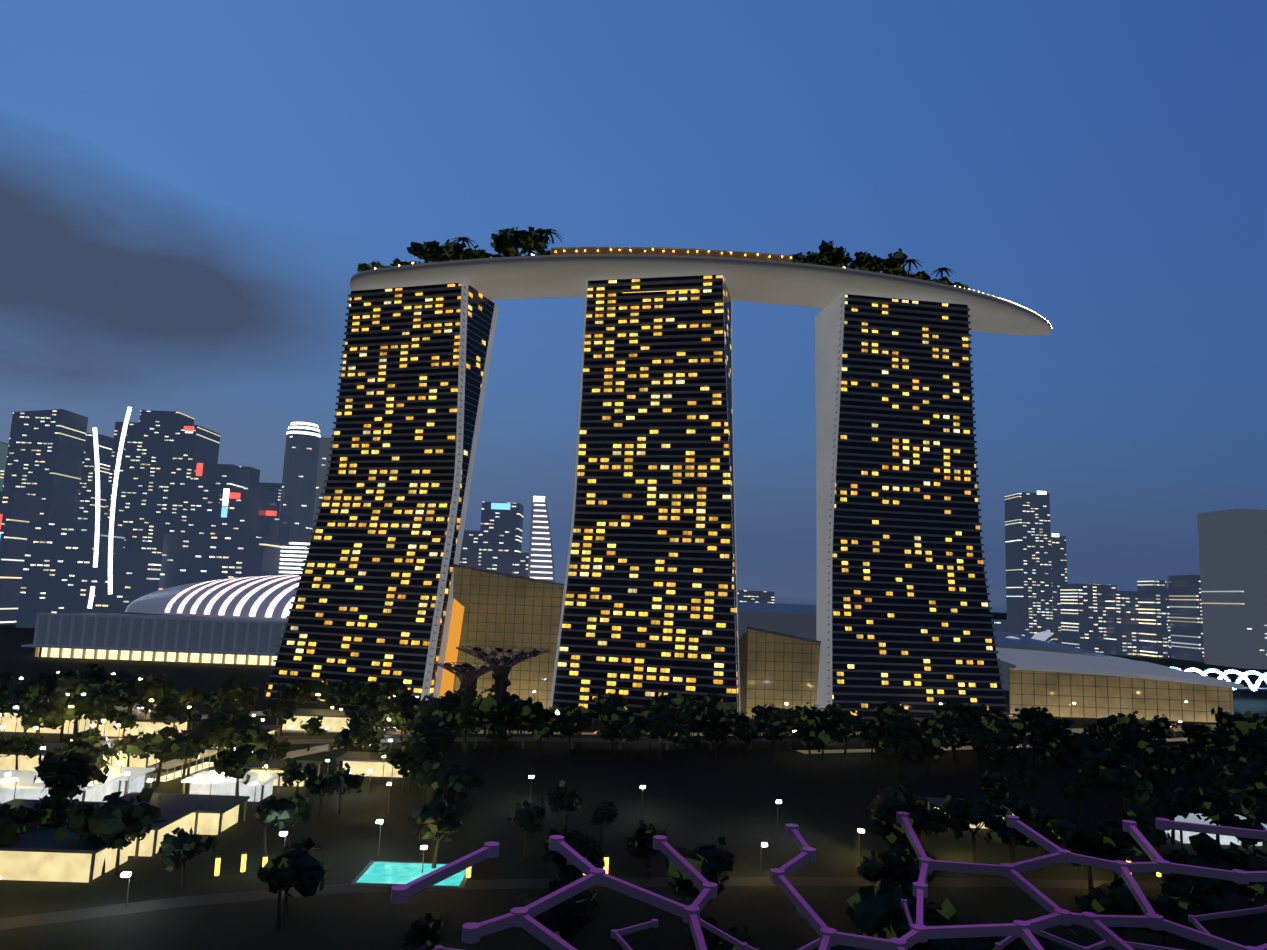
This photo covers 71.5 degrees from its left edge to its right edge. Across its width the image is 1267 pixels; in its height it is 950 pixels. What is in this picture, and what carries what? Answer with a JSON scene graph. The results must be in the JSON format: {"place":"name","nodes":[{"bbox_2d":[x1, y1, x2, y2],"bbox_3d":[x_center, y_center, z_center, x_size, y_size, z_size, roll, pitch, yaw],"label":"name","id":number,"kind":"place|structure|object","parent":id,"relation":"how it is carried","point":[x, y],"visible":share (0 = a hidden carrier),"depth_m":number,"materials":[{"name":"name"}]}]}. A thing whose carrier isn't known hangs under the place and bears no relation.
{"place":"outdoors","nodes":[
{"label":"outdoors","id":0,"kind":"place"},
{"bbox_2d":[0,442,8,490],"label":"skyscraper","id":1,"kind":"structure","parent":0,"point":[3,451],"depth_m":1145.21,"materials":[{"name":"teal"}]},
{"bbox_2d":[2,409,87,521],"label":"skyscraper","id":2,"kind":"structure","parent":0,"point":[45,455],"depth_m":1000.93,"materials":[{"name":"grey"}]},
{"bbox_2d":[87,586,94,608],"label":"led strip","id":3,"kind":"object","parent":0,"point":[91,596],"visible":1,"depth_m":722.75,"materials":[{"name":"white plastic"}]},
{"bbox_2d":[75,432,113,522],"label":"skyscraper","id":4,"kind":"structure","parent":0,"point":[86,509],"depth_m":1057.94,"materials":[{"name":"grey"}]},
{"bbox_2d":[93,427,99,566],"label":"led strip","id":5,"kind":"object","parent":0,"point":[97,516],"visible":1,"depth_m":733.77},
{"bbox_2d":[108,407,131,593],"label":"led strip","id":6,"kind":"object","parent":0,"point":[114,491],"visible":1,"depth_m":733.82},
{"bbox_2d":[103,422,220,553],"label":"skyscraper","id":7,"kind":"structure","parent":0,"point":[158,460],"depth_m":1016.67,"materials":[{"name":"grey"}]},
{"bbox_2d":[139,410,193,424],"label":"skyscraper","id":8,"kind":"structure","parent":0,"point":[163,417],"depth_m":1097.06,"materials":[{"name":"grey"}]},
{"bbox_2d":[125,575,300,619],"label":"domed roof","id":9,"kind":"structure","parent":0,"point":[263,597],"depth_m":643.40,"materials":[{"name":"white metal"}]},
{"bbox_2d":[185,463,249,535],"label":"skyscraper","id":10,"kind":"structure","parent":0,"point":[208,482],"depth_m":956.17,"materials":[{"name":"grey"}]},
{"bbox_2d":[216,487,276,537],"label":"skyscraper","id":11,"kind":"structure","parent":0,"point":[242,512],"depth_m":914.77,"materials":[{"name":"blue"}]},
{"bbox_2d":[459,530,479,567],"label":"tower","id":12,"kind":"structure","parent":0,"point":[469,555],"depth_m":1072.94,"materials":[{"name":"blue"}]},
{"bbox_2d":[478,502,523,573],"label":"tower","id":13,"kind":"structure","parent":0,"point":[501,528],"depth_m":996.47,"materials":[{"name":"grey"}]},
{"bbox_2d":[512,552,528,576],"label":"tower","id":14,"kind":"structure","parent":0,"point":[520,563],"depth_m":942.73,"materials":[{"name":"blue"}]},
{"bbox_2d":[528,495,554,581],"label":"sail tower","id":15,"kind":"structure","parent":0,"point":[541,563],"depth_m":896.46,"materials":[{"name":"grey"}]},
{"bbox_2d":[0,612,1266,949],"bbox_3d":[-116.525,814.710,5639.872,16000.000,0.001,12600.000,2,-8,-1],"label":"ground","id":16,"kind":"structure","parent":0,"point":[728,792],"depth_m":181.28,"materials":[{"name":"plant"}]},
{"bbox_2d":[0,491,41,624],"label":"skyscraper","id":17,"kind":"structure","parent":16,"relation":"on","point":[19,512],"depth_m":843.44,"materials":[{"name":"grey"}]},
{"bbox_2d":[16,520,125,627],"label":"office building","id":18,"kind":"structure","parent":16,"relation":"on","point":[56,567],"depth_m":804.63,"materials":[{"name":"grey"}]},
{"bbox_2d":[40,697,152,713],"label":"pavilion","id":19,"kind":"structure","parent":16,"relation":"on","point":[134,710],"depth_m":335.71,"materials":[{"name":"concrete"}]},
{"bbox_2d":[84,551,161,613],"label":"office building","id":20,"kind":"structure","parent":16,"relation":"on","point":[135,576],"depth_m":784.66,"materials":[{"name":"grey"}]},
{"bbox_2d":[21,613,287,664],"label":"convention center","id":21,"kind":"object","parent":16,"relation":"on","point":[172,638],"depth_m":530.49,"materials":[{"name":"grey metal"}]},
{"bbox_2d":[149,750,222,781],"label":"gardens covered walk","id":22,"kind":"structure","parent":16,"relation":"on","point":[167,765],"depth_m":228.79,"materials":[{"name":"grey"}]},
{"bbox_2d":[158,534,281,590],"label":"office building","id":23,"kind":"structure","parent":16,"relation":"on","point":[188,559],"depth_m":769.26,"materials":[{"name":"grey"}]},
{"bbox_2d":[144,744,343,782],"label":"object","id":24,"kind":"structure","parent":16,"relation":"on","point":[305,752],"depth_m":261.52,"materials":[{"name":"concrete"}]},
{"bbox_2d":[239,466,259,487],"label":"skyscraper","id":25,"kind":"structure","parent":16,"relation":"on","point":[254,476],"depth_m":1769.44,"materials":[{"name":"blue"}]},
{"bbox_2d":[258,482,281,513],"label":"skyscraper","id":26,"kind":"structure","parent":16,"relation":"on","point":[274,487],"depth_m":1646.90,"materials":[{"name":"blue"}]},
{"bbox_2d":[264,511,290,540],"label":"skyscraper","id":27,"kind":"structure","parent":16,"relation":"on","point":[277,526],"depth_m":933.72,"materials":[{"name":"blue"}]},
{"bbox_2d":[130,612,448,653],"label":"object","id":28,"kind":"object","parent":16,"relation":"on","point":[173,615],"depth_m":648.47,"materials":[{"name":"grey"}]},
{"bbox_2d":[279,541,310,574],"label":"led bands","id":29,"kind":"object","parent":16,"relation":"on","point":[293,556],"visible":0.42,"depth_m":869.16,"materials":[{"name":"grey"}]},
{"bbox_2d":[279,422,320,541],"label":"skyscraper","id":30,"kind":"structure","parent":16,"relation":"on","point":[299,477],"depth_m":974.52,"materials":[{"name":"grey"}]},
{"bbox_2d":[311,437,333,539],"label":"skyscraper","id":31,"kind":"structure","parent":16,"relation":"on","point":[326,445],"depth_m":1122.14,"materials":[{"name":"grey"}]},
{"bbox_2d":[264,281,498,706],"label":"hotel tower","id":32,"kind":"structure","parent":16,"relation":"on","point":[373,600],"depth_m":401.13,"materials":[{"name":"grey glass"}]},
{"bbox_2d":[350,861,474,888],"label":"pool","id":33,"kind":"structure","parent":16,"relation":"on","point":[382,873],"depth_m":154.28,"materials":[{"name":"liquid"}]},
{"bbox_2d":[437,662,492,733],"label":"supertree","id":34,"kind":"object","parent":16,"relation":"on","point":[468,681],"visible":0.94,"depth_m":304.76,"materials":[{"name":"brown"}]},
{"bbox_2d":[456,646,549,745],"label":"supertree","id":35,"kind":"object","parent":16,"relation":"on","point":[502,683],"visible":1,"depth_m":290.03,"materials":[{"name":"brown"}]},
{"bbox_2d":[450,564,563,708],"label":"glass atrium","id":36,"kind":"object","parent":16,"relation":"on","point":[503,611],"visible":0.48,"depth_m":385.12,"materials":[{"name":"brown glass"}]},
{"bbox_2d":[95,711,1069,725],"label":"bayfront road","id":37,"kind":"structure","parent":16,"relation":"on","point":[258,713],"depth_m":337.54,"materials":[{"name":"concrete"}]},
{"bbox_2d":[0,672,1187,907],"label":"street lamps","id":38,"kind":"object","parent":16,"relation":"on","point":[128,874],"visible":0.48,"depth_m":203.77,"materials":[{"name":"grey"}]},
{"bbox_2d":[0,692,1251,780],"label":"trees","id":39,"kind":"object","parent":16,"relation":"on","point":[813,735],"visible":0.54,"depth_m":278.12,"materials":[{"name":"green plant"}]},
{"bbox_2d":[0,749,1266,949],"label":"trees","id":40,"kind":"object","parent":16,"relation":"on","point":[116,821],"visible":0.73,"depth_m":148.14,"materials":[{"name":"green plant"}]},
{"bbox_2d":[0,689,1266,844],"bbox_3d":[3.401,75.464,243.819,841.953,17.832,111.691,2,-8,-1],"label":"garden trees","id":41,"kind":"object","parent":16,"relation":"on","point":[1113,766],"visible":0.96,"depth_m":225.74,"materials":[{"name":"green plant"}]},
{"bbox_2d":[0,663,1266,764],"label":"trees","id":42,"kind":"object","parent":16,"relation":"on","point":[96,684],"visible":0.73,"depth_m":308.01,"materials":[{"name":"green plant"}]},
{"bbox_2d":[0,708,1266,884],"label":"pavilions","id":43,"kind":"object","parent":16,"relation":"on","point":[34,853],"visible":0.5,"depth_m":190.05,"materials":[{"name":"grey"}]},
{"bbox_2d":[549,274,740,729],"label":"hotel tower","id":44,"kind":"structure","parent":16,"relation":"on","point":[649,609],"depth_m":378.72,"materials":[{"name":"grey"}]},
{"bbox_2d":[120,705,1201,739],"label":"street lamps","id":45,"kind":"object","parent":16,"relation":"on","point":[137,707],"visible":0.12,"depth_m":329.96,"materials":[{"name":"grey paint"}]},
{"bbox_2d":[107,724,1215,739],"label":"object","id":46,"kind":"structure","parent":16,"relation":"on","point":[1078,730],"depth_m":318.29,"materials":[{"name":"concrete"}]},
{"bbox_2d":[214,852,1160,880],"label":"lit posts","id":47,"kind":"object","parent":16,"relation":"on","point":[265,861],"depth_m":152.51,"materials":[{"name":"yellow"}]},
{"bbox_2d":[124,733,1255,754],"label":"walkway dragonfly","id":48,"kind":"object","parent":16,"relation":"on","point":[475,738],"visible":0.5,"depth_m":284.25,"materials":[{"name":"grey concrete"}]},
{"bbox_2d":[123,723,1241,742],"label":"walkway shrubs","id":49,"kind":"object","parent":48,"relation":"on","point":[141,734],"visible":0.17,"depth_m":286.00,"materials":[{"name":"green plant"}]},
{"bbox_2d":[737,590,773,602],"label":"building","id":50,"kind":"structure","parent":16,"relation":"on","point":[755,596],"depth_m":1986.88,"materials":[{"name":"blue"}]},
{"bbox_2d":[739,626,820,717],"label":"glass atrium","id":51,"kind":"object","parent":16,"relation":"on","point":[778,670],"visible":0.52,"depth_m":383.10,"materials":[{"name":"brown glass"}]},
{"bbox_2d":[815,292,1007,725],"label":"hotel tower","id":52,"kind":"structure","parent":16,"relation":"on","point":[903,615],"depth_m":395.80,"materials":[{"name":"grey"}]},
{"bbox_2d":[350,256,1051,334],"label":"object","id":53,"kind":"structure","parent":52,"relation":"on","point":[745,281],"depth_m":408.65,"materials":[{"name":"grey metal"}]},
{"bbox_2d":[356,225,968,288],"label":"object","id":54,"kind":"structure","parent":53,"relation":"on","point":[507,242],"depth_m":410.61,"materials":[{"name":"plant"}]},
{"bbox_2d":[351,247,1051,327],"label":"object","id":55,"kind":"structure","parent":53,"relation":"on","point":[677,252],"depth_m":398.05,"materials":[{"name":"grey metal"}]},
{"bbox_2d":[374,249,1051,326],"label":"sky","id":56,"kind":"structure","parent":55,"relation":"attached to","point":[745,255],"depth_m":400.78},
{"bbox_2d":[991,619,1006,631],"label":"building","id":57,"kind":"structure","parent":16,"relation":"on","point":[999,625],"depth_m":1492.14,"materials":[{"name":"blue"}]},
{"bbox_2d":[1004,631,1052,641],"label":"museum building","id":58,"kind":"structure","parent":16,"relation":"on","point":[1043,636],"depth_m":644.87,"materials":[{"name":"white"}]},
{"bbox_2d":[1004,491,1052,641],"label":"skyscraper","id":59,"kind":"structure","parent":16,"relation":"on","point":[1028,569],"depth_m":1260.34,"materials":[{"name":"grey"}]},
{"bbox_2d":[1051,533,1066,643],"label":"skyscraper","id":60,"kind":"structure","parent":16,"relation":"on","point":[1058,560],"depth_m":1274.81,"materials":[{"name":"grey"}]},
{"bbox_2d":[993,630,1129,690],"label":"curved roof","id":61,"kind":"structure","parent":16,"relation":"on","point":[1024,642],"depth_m":559.17,"materials":[{"name":"grey metal"}]},
{"bbox_2d":[1060,584,1116,653],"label":"office building","id":62,"kind":"structure","parent":16,"relation":"on","point":[1083,617],"depth_m":1100.36,"materials":[{"name":"grey"}]},
{"bbox_2d":[996,648,1243,722],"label":"low-rise building","id":63,"kind":"structure","parent":16,"relation":"on","point":[1056,684],"depth_m":426.06,"materials":[{"name":"brown glass"}]},
{"bbox_2d":[1105,590,1139,655],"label":"office building","id":64,"kind":"structure","parent":16,"relation":"on","point":[1122,625],"depth_m":1079.22,"materials":[{"name":"grey"}]},
{"bbox_2d":[1166,588,1171,655],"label":"office building","id":65,"kind":"structure","parent":16,"relation":"on","point":[1168,616],"depth_m":1119.22,"materials":[{"name":"grey"}]},
{"bbox_2d":[1168,575,1203,661],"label":"skyscraper","id":66,"kind":"structure","parent":16,"relation":"on","point":[1186,622],"depth_m":1019.77,"materials":[{"name":"grey"}]},
{"bbox_2d":[1171,667,1266,690],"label":"bridge","id":67,"kind":"structure","parent":16,"relation":"on","point":[1244,677],"depth_m":538.70,"materials":[{"name":"silver metal"}]},
{"bbox_2d":[1197,509,1266,668],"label":"office building","id":68,"kind":"structure","parent":16,"relation":"on","point":[1233,558],"depth_m":915.31,"materials":[{"name":"grey"}]},
{"bbox_2d":[0,877,1266,929],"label":"path","id":69,"kind":"structure","parent":0,"point":[89,913],"depth_m":151.51,"materials":[{"name":"concrete"}]},
{"bbox_2d":[738,602,815,639],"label":"roof","id":70,"kind":"structure","parent":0,"point":[798,620],"depth_m":593.94,"materials":[{"name":"grey"}]},
{"bbox_2d":[390,811,1266,949],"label":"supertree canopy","id":71,"kind":"object","parent":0,"point":[524,919],"visible":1,"depth_m":8.98,"materials":[{"name":"purple metal"}]},
{"bbox_2d":[432,899,1266,949],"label":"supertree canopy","id":72,"kind":"object","parent":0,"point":[616,934],"visible":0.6,"depth_m":10.82,"materials":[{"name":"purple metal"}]},
{"bbox_2d":[798,737,1187,753],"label":"lawn path","id":73,"kind":"structure","parent":0,"point":[949,748],"depth_m":306.48,"materials":[{"name":"concrete"}]},
{"bbox_2d":[1137,580,1168,657],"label":"office building","id":74,"kind":"structure","parent":0,"point":[1153,619],"depth_m":1053.68,"materials":[{"name":"grey"}]}
]}

